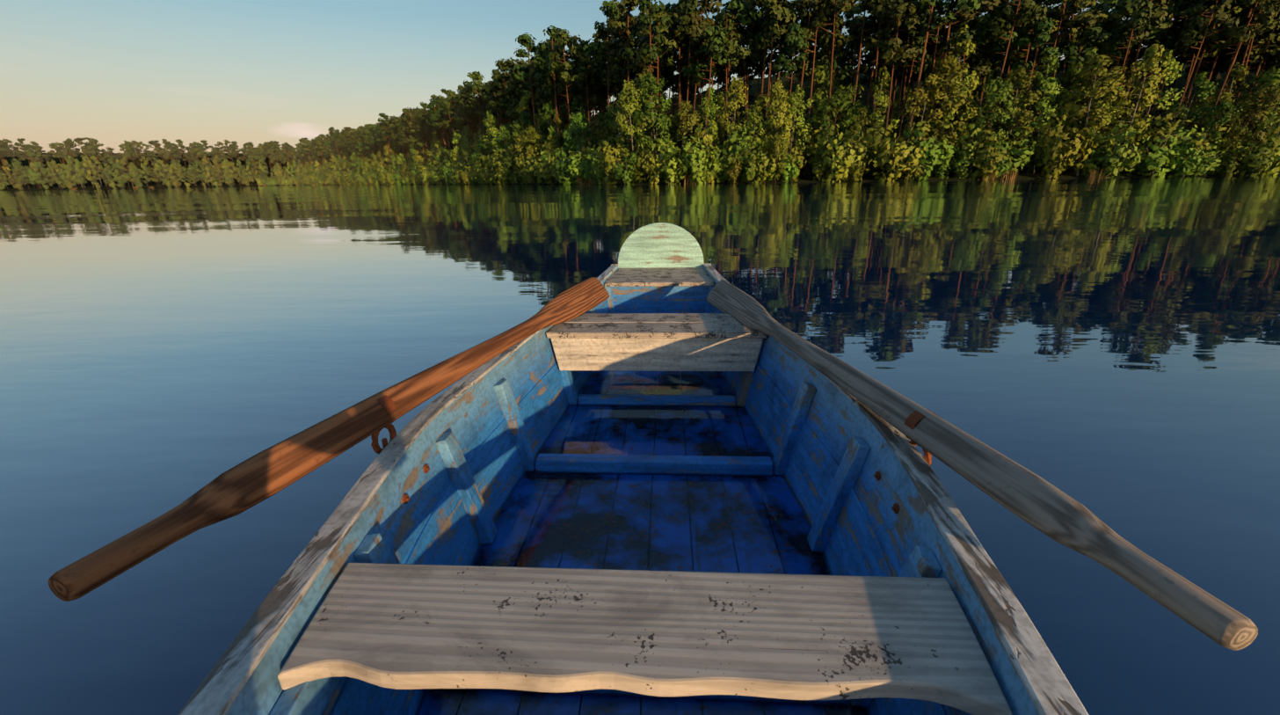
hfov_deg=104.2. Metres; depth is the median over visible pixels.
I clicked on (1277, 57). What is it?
pine tree
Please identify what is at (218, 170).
birch tree
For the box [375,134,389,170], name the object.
pine tree
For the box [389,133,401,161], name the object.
pine tree
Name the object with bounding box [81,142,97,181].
pine tree
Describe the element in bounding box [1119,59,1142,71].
pine tree
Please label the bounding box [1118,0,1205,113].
pine tree
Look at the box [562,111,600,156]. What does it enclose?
alder tree
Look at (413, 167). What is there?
shrub
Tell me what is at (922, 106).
alder tree
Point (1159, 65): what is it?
pine tree
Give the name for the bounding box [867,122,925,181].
shrub
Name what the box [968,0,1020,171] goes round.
pine tree
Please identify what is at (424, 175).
shrub
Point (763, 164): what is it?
shrub
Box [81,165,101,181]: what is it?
alder tree
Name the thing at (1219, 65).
pine tree
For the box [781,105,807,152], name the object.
birch tree
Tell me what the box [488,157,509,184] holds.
shrub
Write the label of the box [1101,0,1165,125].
pine tree
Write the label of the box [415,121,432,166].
pine tree
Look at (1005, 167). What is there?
shrub
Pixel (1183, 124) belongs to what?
birch tree
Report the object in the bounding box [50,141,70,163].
pine tree
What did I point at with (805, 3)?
pine tree
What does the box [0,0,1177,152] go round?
sky
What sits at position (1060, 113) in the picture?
birch tree
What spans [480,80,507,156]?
pine tree
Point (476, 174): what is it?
shrub
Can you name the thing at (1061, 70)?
pine tree
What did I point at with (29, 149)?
pine tree
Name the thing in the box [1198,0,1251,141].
pine tree
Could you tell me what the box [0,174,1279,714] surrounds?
lake water
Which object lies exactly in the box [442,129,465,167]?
birch tree
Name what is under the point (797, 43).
pine tree
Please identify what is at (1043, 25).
pine tree
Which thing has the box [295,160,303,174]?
birch tree
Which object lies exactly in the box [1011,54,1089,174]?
birch tree
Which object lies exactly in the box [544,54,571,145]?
pine tree
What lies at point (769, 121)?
birch tree
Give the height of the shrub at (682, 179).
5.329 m
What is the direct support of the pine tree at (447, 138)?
on the terrain
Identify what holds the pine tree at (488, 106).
on the terrain
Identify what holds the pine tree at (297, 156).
on the terrain
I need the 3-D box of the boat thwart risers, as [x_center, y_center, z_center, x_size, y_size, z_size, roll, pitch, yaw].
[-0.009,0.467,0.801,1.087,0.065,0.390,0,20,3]
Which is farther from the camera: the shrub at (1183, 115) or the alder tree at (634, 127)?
the alder tree at (634, 127)
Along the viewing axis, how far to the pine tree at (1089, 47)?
80.97 m
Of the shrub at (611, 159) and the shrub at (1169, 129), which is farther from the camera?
the shrub at (611, 159)
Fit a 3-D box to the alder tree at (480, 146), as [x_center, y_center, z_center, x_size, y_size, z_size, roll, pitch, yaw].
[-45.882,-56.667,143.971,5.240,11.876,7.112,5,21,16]
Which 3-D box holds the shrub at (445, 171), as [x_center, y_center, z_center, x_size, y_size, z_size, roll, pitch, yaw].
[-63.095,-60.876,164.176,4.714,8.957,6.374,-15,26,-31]
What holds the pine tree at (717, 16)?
on the terrain
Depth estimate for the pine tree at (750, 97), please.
103.38 m
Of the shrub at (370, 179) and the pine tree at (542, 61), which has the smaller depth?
the pine tree at (542, 61)
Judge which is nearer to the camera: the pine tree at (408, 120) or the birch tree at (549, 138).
the birch tree at (549, 138)
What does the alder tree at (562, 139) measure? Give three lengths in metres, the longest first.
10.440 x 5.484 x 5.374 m
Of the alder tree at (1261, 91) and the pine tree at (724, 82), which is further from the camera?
the pine tree at (724, 82)
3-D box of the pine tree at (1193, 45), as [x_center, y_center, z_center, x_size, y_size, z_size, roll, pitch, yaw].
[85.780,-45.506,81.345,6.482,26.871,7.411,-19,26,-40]
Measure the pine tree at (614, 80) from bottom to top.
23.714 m
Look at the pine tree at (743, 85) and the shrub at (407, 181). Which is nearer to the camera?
the pine tree at (743, 85)
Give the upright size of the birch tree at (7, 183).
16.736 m
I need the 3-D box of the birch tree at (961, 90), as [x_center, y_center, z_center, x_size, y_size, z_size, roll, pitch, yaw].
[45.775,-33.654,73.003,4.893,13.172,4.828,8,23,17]
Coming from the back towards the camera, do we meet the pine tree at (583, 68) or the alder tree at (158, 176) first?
the alder tree at (158, 176)
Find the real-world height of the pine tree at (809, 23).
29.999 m
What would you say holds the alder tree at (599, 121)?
on the terrain
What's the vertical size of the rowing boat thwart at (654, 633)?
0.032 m
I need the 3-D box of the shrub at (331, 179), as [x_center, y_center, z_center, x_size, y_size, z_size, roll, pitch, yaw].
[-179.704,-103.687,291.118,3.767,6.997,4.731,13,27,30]
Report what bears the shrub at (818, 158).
on the terrain
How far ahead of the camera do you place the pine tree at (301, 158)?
361.21 m
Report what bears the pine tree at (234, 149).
on the terrain
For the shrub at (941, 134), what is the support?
on the terrain
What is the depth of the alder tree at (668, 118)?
94.29 m
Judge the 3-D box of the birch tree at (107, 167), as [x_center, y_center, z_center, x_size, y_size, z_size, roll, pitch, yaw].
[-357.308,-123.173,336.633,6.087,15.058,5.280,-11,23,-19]
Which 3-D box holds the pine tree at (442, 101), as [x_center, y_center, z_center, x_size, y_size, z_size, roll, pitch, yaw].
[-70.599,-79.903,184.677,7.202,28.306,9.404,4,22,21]
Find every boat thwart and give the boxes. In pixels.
[277,562,1011,714]
[545,312,767,370]
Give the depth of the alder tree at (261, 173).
363.81 m
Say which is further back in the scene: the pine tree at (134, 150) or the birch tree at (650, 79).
the pine tree at (134, 150)
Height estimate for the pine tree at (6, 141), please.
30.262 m
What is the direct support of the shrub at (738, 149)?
on the terrain
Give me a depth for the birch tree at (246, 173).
361.37 m
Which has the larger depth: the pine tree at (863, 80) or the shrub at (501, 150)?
the shrub at (501, 150)
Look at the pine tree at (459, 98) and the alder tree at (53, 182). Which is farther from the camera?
the alder tree at (53, 182)
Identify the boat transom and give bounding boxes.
[618,222,704,268]
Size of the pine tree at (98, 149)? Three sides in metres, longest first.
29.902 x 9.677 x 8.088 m
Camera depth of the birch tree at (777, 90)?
71.34 m
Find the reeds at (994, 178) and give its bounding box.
[982,167,1022,179]
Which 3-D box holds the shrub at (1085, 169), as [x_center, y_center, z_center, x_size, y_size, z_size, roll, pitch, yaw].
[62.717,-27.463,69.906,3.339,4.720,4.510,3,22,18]
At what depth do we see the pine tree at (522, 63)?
130.78 m
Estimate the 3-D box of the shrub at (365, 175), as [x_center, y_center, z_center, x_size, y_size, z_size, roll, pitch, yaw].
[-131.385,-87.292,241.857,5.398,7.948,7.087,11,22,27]
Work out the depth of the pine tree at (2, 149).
313.52 m
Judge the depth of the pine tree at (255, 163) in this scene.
364.27 m
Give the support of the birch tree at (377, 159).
on the terrain
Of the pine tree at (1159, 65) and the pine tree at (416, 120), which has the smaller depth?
the pine tree at (1159, 65)
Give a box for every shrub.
[0,181,7,189]
[12,181,24,189]
[63,178,73,189]
[94,181,101,189]
[108,179,117,188]
[116,181,125,188]
[135,179,145,188]
[164,178,174,187]
[169,177,181,187]
[211,178,218,186]
[224,177,234,186]
[241,176,250,185]
[254,177,262,185]
[258,176,267,183]
[269,176,276,185]
[275,174,283,185]
[281,176,290,185]
[284,174,293,185]
[327,174,334,184]
[333,174,341,184]
[339,169,344,184]
[345,168,353,183]
[355,173,363,184]
[360,174,367,184]
[362,169,369,184]
[366,174,374,184]
[377,164,388,184]
[378,167,388,184]
[385,171,394,184]
[389,167,400,183]
[393,167,401,184]
[394,163,404,176]
[398,169,406,184]
[404,175,411,184]
[407,161,420,181]
[408,164,420,184]
[409,173,419,184]
[414,166,422,183]
[416,163,428,182]
[419,165,430,184]
[428,172,434,184]
[429,166,440,184]
[433,170,447,183]
[438,158,450,184]
[444,166,451,184]
[448,158,465,180]
[449,167,459,184]
[451,165,467,181]
[452,167,464,184]
[458,154,477,184]
[459,169,473,184]
[468,172,478,184]
[472,151,487,183]
[473,165,487,184]
[474,172,483,183]
[475,155,490,183]
[480,159,494,184]
[488,151,515,184]
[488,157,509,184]
[494,148,511,183]
[501,157,516,183]
[509,171,520,183]
[511,152,528,183]
[514,157,532,184]
[516,146,541,184]
[522,141,555,184]
[523,150,537,182]
[529,157,543,183]
[538,147,561,184]
[539,150,554,183]
[543,148,569,184]
[544,151,555,183]
[550,146,577,184]
[550,156,568,184]
[562,139,591,184]
[568,150,590,184]
[581,142,602,183]
[581,153,604,183]
[587,146,606,184]
[594,150,612,184]
[596,140,625,184]
[612,152,638,184]
[629,135,658,183]
[641,143,670,184]
[649,137,677,182]
[653,141,687,184]
[675,150,690,181]
[679,134,721,183]
[689,142,719,182]
[696,128,722,183]
[705,145,728,182]
[707,123,747,182]
[720,122,764,181]
[726,122,759,181]
[726,155,744,183]
[741,138,780,182]
[741,150,767,182]
[749,143,774,181]
[763,144,786,181]
[772,153,799,182]
[777,133,811,181]
[787,126,822,176]
[790,137,814,175]
[807,152,827,180]
[812,138,835,180]
[814,123,863,181]
[817,145,835,179]
[825,135,865,181]
[836,120,877,174]
[840,128,880,181]
[860,136,876,175]
[861,127,914,179]
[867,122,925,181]
[881,121,930,178]
[882,134,903,144]
[899,152,923,181]
[903,123,956,181]
[912,123,953,175]
[931,123,967,174]
[933,153,952,178]
[948,145,977,178]
[952,123,986,177]
[960,126,1009,180]
[967,129,1016,174]
[978,139,1013,178]
[991,117,1037,176]
[994,123,1018,167]
[1018,131,1047,173]
[1033,130,1074,177]
[1034,140,1046,172]
[1035,109,1091,178]
[1040,122,1080,174]
[1072,145,1105,176]
[1081,131,1111,176]
[1085,122,1149,177]
[1088,130,1118,174]
[1119,110,1183,174]
[1120,137,1157,175]
[1134,127,1194,176]
[1157,127,1205,176]
[1158,110,1197,173]
[1163,139,1208,176]
[1178,123,1234,172]
[1182,136,1221,176]
[1203,129,1253,174]
[1203,149,1228,175]
[1213,137,1256,172]
[1219,152,1248,175]
[1234,141,1274,175]
[1235,138,1250,170]
[1246,114,1279,174]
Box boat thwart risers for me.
[269,541,973,714]
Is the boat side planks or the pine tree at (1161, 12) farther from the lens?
the pine tree at (1161, 12)
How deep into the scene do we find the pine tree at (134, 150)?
344.74 m
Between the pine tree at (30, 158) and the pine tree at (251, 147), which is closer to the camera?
the pine tree at (30, 158)
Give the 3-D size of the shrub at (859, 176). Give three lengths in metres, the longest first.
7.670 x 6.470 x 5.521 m
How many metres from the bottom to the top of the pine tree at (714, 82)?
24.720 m
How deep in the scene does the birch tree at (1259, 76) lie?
93.35 m
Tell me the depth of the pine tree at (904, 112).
92.62 m
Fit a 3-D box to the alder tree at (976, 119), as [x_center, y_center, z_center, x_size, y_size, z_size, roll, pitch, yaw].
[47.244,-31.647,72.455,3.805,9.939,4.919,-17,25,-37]
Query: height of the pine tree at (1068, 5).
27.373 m
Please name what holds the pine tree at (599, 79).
on the terrain
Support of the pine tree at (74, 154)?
on the terrain
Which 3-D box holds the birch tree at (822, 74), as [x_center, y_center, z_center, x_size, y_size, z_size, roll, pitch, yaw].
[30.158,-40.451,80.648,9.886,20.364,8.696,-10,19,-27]
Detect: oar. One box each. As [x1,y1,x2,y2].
[47,276,609,601]
[706,279,1258,650]
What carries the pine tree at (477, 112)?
on the terrain
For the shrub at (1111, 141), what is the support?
on the terrain
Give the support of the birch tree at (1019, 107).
on the terrain
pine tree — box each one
[0,139,16,183]
[0,147,15,189]
[2,138,24,187]
[10,145,27,187]
[14,138,39,188]
[21,144,41,187]
[22,144,50,188]
[24,153,42,186]
[29,141,50,187]
[31,145,51,187]
[35,145,58,187]
[47,142,64,169]
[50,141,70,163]
[55,145,73,187]
[59,140,78,187]
[62,140,83,186]
[63,146,81,187]
[65,138,87,186]
[70,137,93,186]
[80,152,95,181]
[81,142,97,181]
[83,140,107,185]
[84,137,106,186]
[86,140,108,186]
[90,145,107,187]
[98,148,109,162]
[101,153,116,183]
[102,146,118,175]
[107,154,120,182]
[116,145,130,165]
[121,139,136,187]
[123,143,138,166]
[128,147,146,185]
[130,139,149,185]
[130,141,149,186]
[138,141,157,184]
[145,139,165,183]
[145,150,159,186]
[146,150,161,185]
[152,142,172,186]
[157,148,167,164]
[161,138,180,184]
[161,145,180,186]
[166,143,181,181]
[168,142,185,181]
[174,138,190,184]
[174,152,185,184]
[182,146,200,185]
[182,152,195,185]
[189,143,207,185]
[192,141,208,185]
[199,139,216,181]
[210,146,226,185]
[212,141,229,159]
[213,150,225,166]
[223,139,239,183]
[223,145,240,184]
[229,140,243,159]
[229,144,239,158]
[236,149,249,183]
[241,143,257,182]
[243,142,257,184]
[247,145,258,174]
[250,147,261,161]
[250,156,259,176]
[254,148,266,173]
[257,145,267,176]
[261,141,275,173]
[265,140,280,162]
[267,147,279,175]
[271,140,283,168]
[274,148,283,169]
[278,153,286,169]
[280,143,293,178]
[283,142,295,175]
[290,148,297,165]
[296,146,305,161]
[297,137,313,172]
[297,150,308,163]
[299,145,309,168]
[300,139,313,169]
[309,138,320,170]
[310,139,323,165]
[314,140,327,169]
[315,133,327,161]
[315,144,325,166]
[323,133,330,141]
[323,140,332,155]
[323,145,333,161]
[328,126,343,165]
[328,146,337,158]
[333,129,343,157]
[333,148,341,158]
[340,126,356,160]
[341,142,350,156]
[346,130,355,147]
[354,140,365,166]
[356,125,369,162]
[359,132,370,152]
[362,123,375,170]
[364,144,375,151]
[366,123,379,159]
[368,126,383,165]
[370,135,382,159]
[374,112,393,169]
[374,127,388,166]
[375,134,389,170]
[378,122,392,171]
[385,117,406,168]
[385,130,396,152]
[387,116,407,162]
[389,132,406,157]
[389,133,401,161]
[394,116,409,167]
[399,108,414,159]
[401,107,416,136]
[406,109,422,155]
[407,125,422,160]
[409,111,426,151]
[413,108,433,157]
[414,119,431,158]
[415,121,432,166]
[415,129,428,164]
[417,101,432,163]
[418,109,432,164]
[425,97,447,155]
[427,94,447,148]
[427,101,454,159]
[429,101,446,145]
[429,119,441,162]
[430,127,447,159]
[435,99,457,149]
[437,101,460,155]
[440,88,459,148]
[444,126,451,142]
[449,126,464,138]
[452,108,470,138]
[453,84,470,137]
[453,93,479,161]
[455,93,473,139]
[456,80,483,142]
[460,85,485,152]
[461,71,488,154]
[472,88,483,134]
[472,116,485,153]
[473,100,501,152]
[480,80,495,118]
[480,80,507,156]
[480,102,498,137]
[484,70,505,126]
[486,88,506,126]
[491,58,509,122]
[492,76,511,122]
[493,57,524,102]
[498,69,533,130]
[503,72,526,136]
[504,97,525,123]
[505,80,523,154]
[506,32,547,143]
[506,58,531,119]
[525,78,538,112]
[526,68,544,108]
[527,107,537,126]
[528,25,569,147]
[531,84,552,137]
[532,58,550,122]
[535,73,564,135]
[537,38,565,127]
[538,45,566,130]
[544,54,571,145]
[545,29,589,152]
[554,34,593,135]
[555,59,579,137]
[557,98,574,123]
[558,98,587,133]
[559,85,577,125]
[560,84,581,138]
[567,48,581,138]
[568,39,602,128]
[570,57,603,136]
[575,66,606,126]
[581,0,619,134]
[581,74,605,121]
[581,87,596,116]
[583,110,595,127]
[589,40,613,118]
[591,27,613,121]
[596,0,638,124]
[596,102,614,121]
[597,41,624,133]
[598,76,615,103]
[599,91,620,116]
[600,92,614,130]
[603,49,635,91]
[605,0,652,113]
[608,37,637,88]
[614,21,651,107]
[620,0,671,175]
[621,72,639,169]
[625,37,656,107]
[632,9,679,154]
[639,44,678,106]
[647,11,673,109]
[650,7,681,94]
[650,22,675,130]
[652,0,694,144]
[655,53,683,139]
[655,87,668,105]
[662,0,704,147]
[664,50,678,130]
[669,61,702,136]
[672,14,699,101]
[673,43,705,141]
[675,0,710,159]
[676,3,691,130]
[680,25,731,148]
[681,72,698,120]
[682,46,720,130]
[683,0,722,145]
[683,11,716,127]
[683,62,705,134]
[690,78,715,107]
[695,21,724,134]
[709,8,731,144]
[709,11,751,143]
[710,70,734,129]
[711,34,745,138]
[712,58,726,147]
[713,61,746,143]
[715,71,747,138]
[720,0,758,151]
[724,64,756,101]
[730,2,763,120]
[732,0,770,134]
[734,0,764,144]
[738,11,757,134]
[738,32,770,137]
[744,0,785,139]
[748,0,792,123]
[749,14,791,138]
[750,33,777,136]
[752,0,799,134]
[755,0,802,133]
[762,0,807,110]
[772,22,808,137]
[772,37,796,116]
[779,21,812,148]
[783,0,838,176]
[784,0,822,171]
[788,31,821,142]
[791,0,839,171]
[794,29,830,141]
[806,33,843,168]
[807,18,847,127]
[809,0,854,142]
[814,41,860,91]
[828,41,853,90]
[829,0,891,131]
[834,53,855,115]
[837,0,866,101]
[837,14,875,127]
[839,19,866,127]
[854,27,901,129]
[856,0,915,126]
[857,0,916,133]
[858,65,881,87]
[861,50,881,134]
[862,1,909,127]
[865,72,901,137]
[872,0,923,142]
[872,20,880,124]
[872,70,917,126]
[878,1,927,141]
[880,48,906,130]
[889,45,919,125]
[890,13,933,138]
[894,36,911,137]
[896,8,937,138]
[897,0,938,138]
[900,44,930,121]
[905,0,983,143]
[914,42,936,137]
[916,0,974,132]
[916,34,951,78]
[919,7,986,142]
[928,0,972,104]
[932,0,1001,137]
[942,14,989,173]
[957,28,992,110]
[960,28,983,69]
[962,60,1003,92]
[967,38,1006,91]
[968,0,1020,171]
[982,0,1049,132]
[983,29,1015,114]
[985,0,1047,134]
[991,0,1039,130]
[992,55,1009,84]
[993,65,1010,93]
[994,0,1061,131]
[997,0,1066,172]
[1000,33,1034,91]
[1000,34,1034,129]
[1010,15,1061,125]
[1017,28,1058,77]
[1019,6,1069,109]
[1029,37,1069,132]
[1032,0,1108,137]
[1037,7,1093,132]
[1047,0,1089,126]
[1050,17,1071,117]
[1052,19,1112,125]
[1062,36,1095,65]
[1073,0,1118,83]
[1077,0,1117,14]
[1093,29,1141,70]
[1096,0,1156,145]
[1097,6,1156,102]
[1098,0,1173,130]
[1098,0,1173,133]
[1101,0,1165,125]
[1112,30,1161,123]
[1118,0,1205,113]
[1118,25,1149,121]
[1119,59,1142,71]
[1120,44,1143,79]
[1139,0,1197,116]
[1141,0,1213,128]
[1143,0,1185,117]
[1143,0,1200,133]
[1148,23,1187,115]
[1154,20,1200,127]
[1160,0,1221,105]
[1160,28,1218,117]
[1170,0,1241,126]
[1170,58,1218,123]
[1177,0,1251,119]
[1178,23,1223,103]
[1180,0,1233,112]
[1182,58,1230,123]
[1183,50,1229,130]
[1187,26,1227,106]
[1190,0,1276,123]
[1192,47,1217,123]
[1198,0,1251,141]
[1202,0,1279,131]
[1202,40,1258,132]
[1204,0,1279,114]
[1221,0,1279,130]
[1221,33,1264,79]
[1223,14,1279,130]
[1232,8,1279,137]
[1236,19,1279,166]
[1240,31,1270,76]
[1243,15,1275,125]
[1257,32,1279,95]
[1272,45,1279,64]
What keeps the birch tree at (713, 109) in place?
on the terrain
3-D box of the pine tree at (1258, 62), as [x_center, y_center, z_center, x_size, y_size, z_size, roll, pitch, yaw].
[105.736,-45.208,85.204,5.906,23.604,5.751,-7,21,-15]
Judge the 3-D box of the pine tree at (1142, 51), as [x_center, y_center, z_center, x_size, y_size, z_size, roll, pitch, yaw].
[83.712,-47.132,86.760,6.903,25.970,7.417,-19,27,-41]
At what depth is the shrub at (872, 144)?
71.53 m
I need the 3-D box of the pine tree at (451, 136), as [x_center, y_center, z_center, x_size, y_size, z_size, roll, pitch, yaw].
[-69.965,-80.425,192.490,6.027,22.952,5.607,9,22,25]
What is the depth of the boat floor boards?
1.59 m
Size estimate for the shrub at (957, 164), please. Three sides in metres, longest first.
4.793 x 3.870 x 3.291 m
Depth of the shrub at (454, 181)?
156.10 m
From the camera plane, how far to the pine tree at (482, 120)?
167.46 m
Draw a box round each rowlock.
[370,394,396,453]
[904,409,942,465]
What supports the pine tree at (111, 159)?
on the terrain
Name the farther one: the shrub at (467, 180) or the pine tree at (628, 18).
the shrub at (467, 180)
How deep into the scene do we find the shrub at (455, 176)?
154.37 m
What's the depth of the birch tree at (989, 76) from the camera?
76.39 m
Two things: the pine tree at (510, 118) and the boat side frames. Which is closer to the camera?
the boat side frames
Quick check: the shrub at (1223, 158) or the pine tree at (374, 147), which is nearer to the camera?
the shrub at (1223, 158)
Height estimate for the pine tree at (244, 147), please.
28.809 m
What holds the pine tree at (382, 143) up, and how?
on the terrain
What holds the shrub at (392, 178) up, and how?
on the terrain
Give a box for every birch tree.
[0,169,9,188]
[1,159,18,184]
[11,158,26,187]
[29,161,41,188]
[31,161,47,187]
[46,160,61,186]
[50,160,62,187]
[65,155,86,189]
[69,155,79,186]
[72,158,87,188]
[80,155,98,187]
[87,155,104,186]
[103,163,117,186]
[114,159,125,186]
[119,156,139,187]
[129,168,140,182]
[137,162,150,186]
[139,155,154,184]
[153,160,171,181]
[169,158,183,185]
[181,166,191,181]
[188,167,198,186]
[200,157,214,186]
[202,155,215,177]
[202,168,210,184]
[210,162,224,181]
[211,155,226,181]
[216,167,225,185]
[221,158,238,183]
[221,160,231,179]
[232,158,248,179]
[234,167,241,182]
[238,163,247,184]
[244,165,254,181]
[246,157,258,182]
[255,157,269,180]
[272,166,280,179]
[273,161,283,178]
[276,164,283,177]
[284,161,292,178]
[290,160,298,177]
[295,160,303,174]
[295,165,304,176]
[308,160,321,174]
[329,159,341,177]
[334,156,347,172]
[341,161,349,174]
[349,152,363,182]
[363,151,370,163]
[368,149,377,162]
[370,156,379,173]
[374,150,386,171]
[383,145,396,168]
[389,154,398,170]
[392,150,401,171]
[395,152,407,173]
[406,137,428,170]
[407,150,420,166]
[413,138,428,167]
[425,134,446,166]
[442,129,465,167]
[450,148,461,173]
[457,130,469,156]
[460,124,476,159]
[461,144,472,168]
[467,139,477,161]
[470,125,491,159]
[472,131,488,155]
[479,110,510,167]
[485,116,504,159]
[494,124,516,161]
[501,122,516,155]
[513,89,548,143]
[524,114,549,157]
[536,126,548,136]
[538,101,566,154]
[542,135,556,159]
[544,142,555,158]
[552,111,575,151]
[563,94,591,152]
[598,104,620,147]
[604,101,625,154]
[614,79,649,181]
[629,94,655,177]
[632,72,672,162]
[659,93,677,140]
[691,96,719,153]
[695,84,719,146]
[712,91,733,148]
[717,75,749,152]
[742,109,766,156]
[762,116,775,149]
[763,77,796,180]
[765,88,799,150]
[771,84,813,164]
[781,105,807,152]
[796,36,864,144]
[811,59,844,137]
[855,66,911,174]
[884,78,918,142]
[900,73,948,143]
[911,51,981,175]
[911,55,959,136]
[929,24,981,170]
[938,75,970,174]
[966,68,1003,141]
[989,66,1041,147]
[993,93,1035,144]
[1004,76,1033,135]
[1006,97,1046,135]
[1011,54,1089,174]
[1045,46,1121,172]
[1048,70,1100,136]
[1058,54,1135,175]
[1073,69,1122,154]
[1076,101,1118,162]
[1107,40,1171,170]
[1125,49,1185,140]
[1149,71,1218,144]
[1159,104,1185,129]
[1198,62,1279,143]
[1212,65,1278,103]
[1245,106,1279,142]
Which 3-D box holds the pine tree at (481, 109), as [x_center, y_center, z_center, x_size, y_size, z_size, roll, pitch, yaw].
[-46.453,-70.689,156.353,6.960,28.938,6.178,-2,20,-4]
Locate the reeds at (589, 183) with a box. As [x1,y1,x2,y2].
[576,174,598,184]
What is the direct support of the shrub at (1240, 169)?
on the terrain
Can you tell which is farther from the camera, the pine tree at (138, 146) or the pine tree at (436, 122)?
the pine tree at (138, 146)
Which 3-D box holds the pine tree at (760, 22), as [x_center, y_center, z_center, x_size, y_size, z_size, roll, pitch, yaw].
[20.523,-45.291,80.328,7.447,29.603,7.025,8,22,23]
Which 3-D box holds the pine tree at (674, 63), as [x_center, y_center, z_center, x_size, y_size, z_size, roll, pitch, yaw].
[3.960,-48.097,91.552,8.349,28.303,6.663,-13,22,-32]
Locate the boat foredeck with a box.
[604,267,714,312]
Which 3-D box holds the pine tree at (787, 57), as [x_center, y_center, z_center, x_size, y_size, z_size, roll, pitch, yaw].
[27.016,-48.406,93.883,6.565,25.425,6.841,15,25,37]
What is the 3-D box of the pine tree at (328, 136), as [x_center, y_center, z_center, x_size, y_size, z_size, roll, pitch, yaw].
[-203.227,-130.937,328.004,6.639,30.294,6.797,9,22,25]
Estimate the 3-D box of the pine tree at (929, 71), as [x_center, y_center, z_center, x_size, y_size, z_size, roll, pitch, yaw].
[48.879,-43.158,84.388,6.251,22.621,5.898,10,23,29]
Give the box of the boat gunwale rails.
[178,263,1088,714]
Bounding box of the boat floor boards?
[419,370,867,714]
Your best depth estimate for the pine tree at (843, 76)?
79.56 m
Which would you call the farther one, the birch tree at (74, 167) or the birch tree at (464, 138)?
the birch tree at (74, 167)
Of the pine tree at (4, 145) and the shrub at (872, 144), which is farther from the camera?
the pine tree at (4, 145)
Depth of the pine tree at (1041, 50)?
79.89 m
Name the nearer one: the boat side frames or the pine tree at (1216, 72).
the boat side frames
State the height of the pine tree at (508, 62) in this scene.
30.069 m
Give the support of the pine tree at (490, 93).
on the terrain
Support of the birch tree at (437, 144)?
on the terrain
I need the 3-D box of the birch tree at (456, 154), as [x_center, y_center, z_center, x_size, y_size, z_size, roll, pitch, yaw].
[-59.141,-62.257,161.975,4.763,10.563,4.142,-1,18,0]
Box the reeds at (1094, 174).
[1085,166,1103,178]
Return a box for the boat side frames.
[354,285,941,707]
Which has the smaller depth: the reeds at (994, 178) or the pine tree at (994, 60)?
the reeds at (994, 178)
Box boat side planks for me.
[225,266,1039,714]
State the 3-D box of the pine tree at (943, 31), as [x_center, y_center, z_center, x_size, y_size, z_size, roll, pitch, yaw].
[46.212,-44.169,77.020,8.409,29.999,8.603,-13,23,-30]
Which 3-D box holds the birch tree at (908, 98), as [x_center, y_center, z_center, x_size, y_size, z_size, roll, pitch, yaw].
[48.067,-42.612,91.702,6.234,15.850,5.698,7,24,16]
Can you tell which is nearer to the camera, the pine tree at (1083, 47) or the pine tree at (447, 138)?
the pine tree at (1083, 47)
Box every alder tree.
[2,169,14,188]
[9,160,31,188]
[9,167,28,189]
[20,167,35,188]
[25,168,41,189]
[31,160,50,188]
[41,167,55,188]
[58,163,73,180]
[58,170,72,183]
[62,167,76,188]
[65,163,80,187]
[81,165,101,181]
[83,164,96,184]
[99,171,112,188]
[106,162,129,186]
[112,169,123,183]
[128,161,143,181]
[145,162,162,187]
[166,163,182,181]
[169,162,188,186]
[186,168,199,184]
[187,163,202,185]
[192,159,207,181]
[204,163,218,181]
[225,160,237,185]
[258,170,267,180]
[282,166,290,176]
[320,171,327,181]
[329,155,339,172]
[338,159,352,173]
[339,151,351,167]
[341,160,351,174]
[350,152,369,174]
[354,157,364,175]
[361,162,371,174]
[365,152,379,170]
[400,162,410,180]
[423,150,430,163]
[430,145,449,163]
[434,145,447,166]
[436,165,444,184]
[443,150,456,167]
[466,152,479,171]
[469,138,490,160]
[474,154,486,174]
[502,109,543,156]
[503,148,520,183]
[505,130,521,154]
[507,127,545,164]
[516,124,545,160]
[547,132,569,153]
[560,137,577,158]
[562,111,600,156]
[575,137,596,160]
[578,111,619,154]
[595,139,615,161]
[612,72,674,158]
[618,80,676,138]
[618,114,643,153]
[618,123,638,155]
[657,100,705,173]
[668,118,698,157]
[693,110,721,149]
[741,91,778,148]
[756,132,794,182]
[800,82,864,144]
[802,88,859,154]
[803,128,828,169]
[833,107,863,143]
[844,106,878,138]
[913,89,948,133]
[944,101,985,150]
[964,73,1018,150]
[985,99,1010,134]
[1054,66,1131,173]
[1076,115,1112,161]
[1105,107,1140,150]
[1108,94,1138,138]
[1111,84,1142,127]
[1167,109,1210,142]
[1180,96,1225,141]
[1188,99,1248,151]
[1208,82,1279,166]
[1224,100,1264,151]
[1229,64,1279,169]
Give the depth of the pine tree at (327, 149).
306.77 m
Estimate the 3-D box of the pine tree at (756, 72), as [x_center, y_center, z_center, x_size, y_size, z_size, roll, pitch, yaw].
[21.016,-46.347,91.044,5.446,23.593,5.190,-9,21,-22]
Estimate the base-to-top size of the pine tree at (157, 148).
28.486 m
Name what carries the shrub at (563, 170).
on the terrain
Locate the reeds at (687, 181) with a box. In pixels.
[683,171,701,183]
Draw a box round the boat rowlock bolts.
[401,463,899,513]
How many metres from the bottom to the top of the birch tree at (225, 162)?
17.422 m
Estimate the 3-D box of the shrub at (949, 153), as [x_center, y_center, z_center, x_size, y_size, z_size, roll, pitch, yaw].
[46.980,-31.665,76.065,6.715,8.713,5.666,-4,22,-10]
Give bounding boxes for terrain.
[0,58,1279,190]

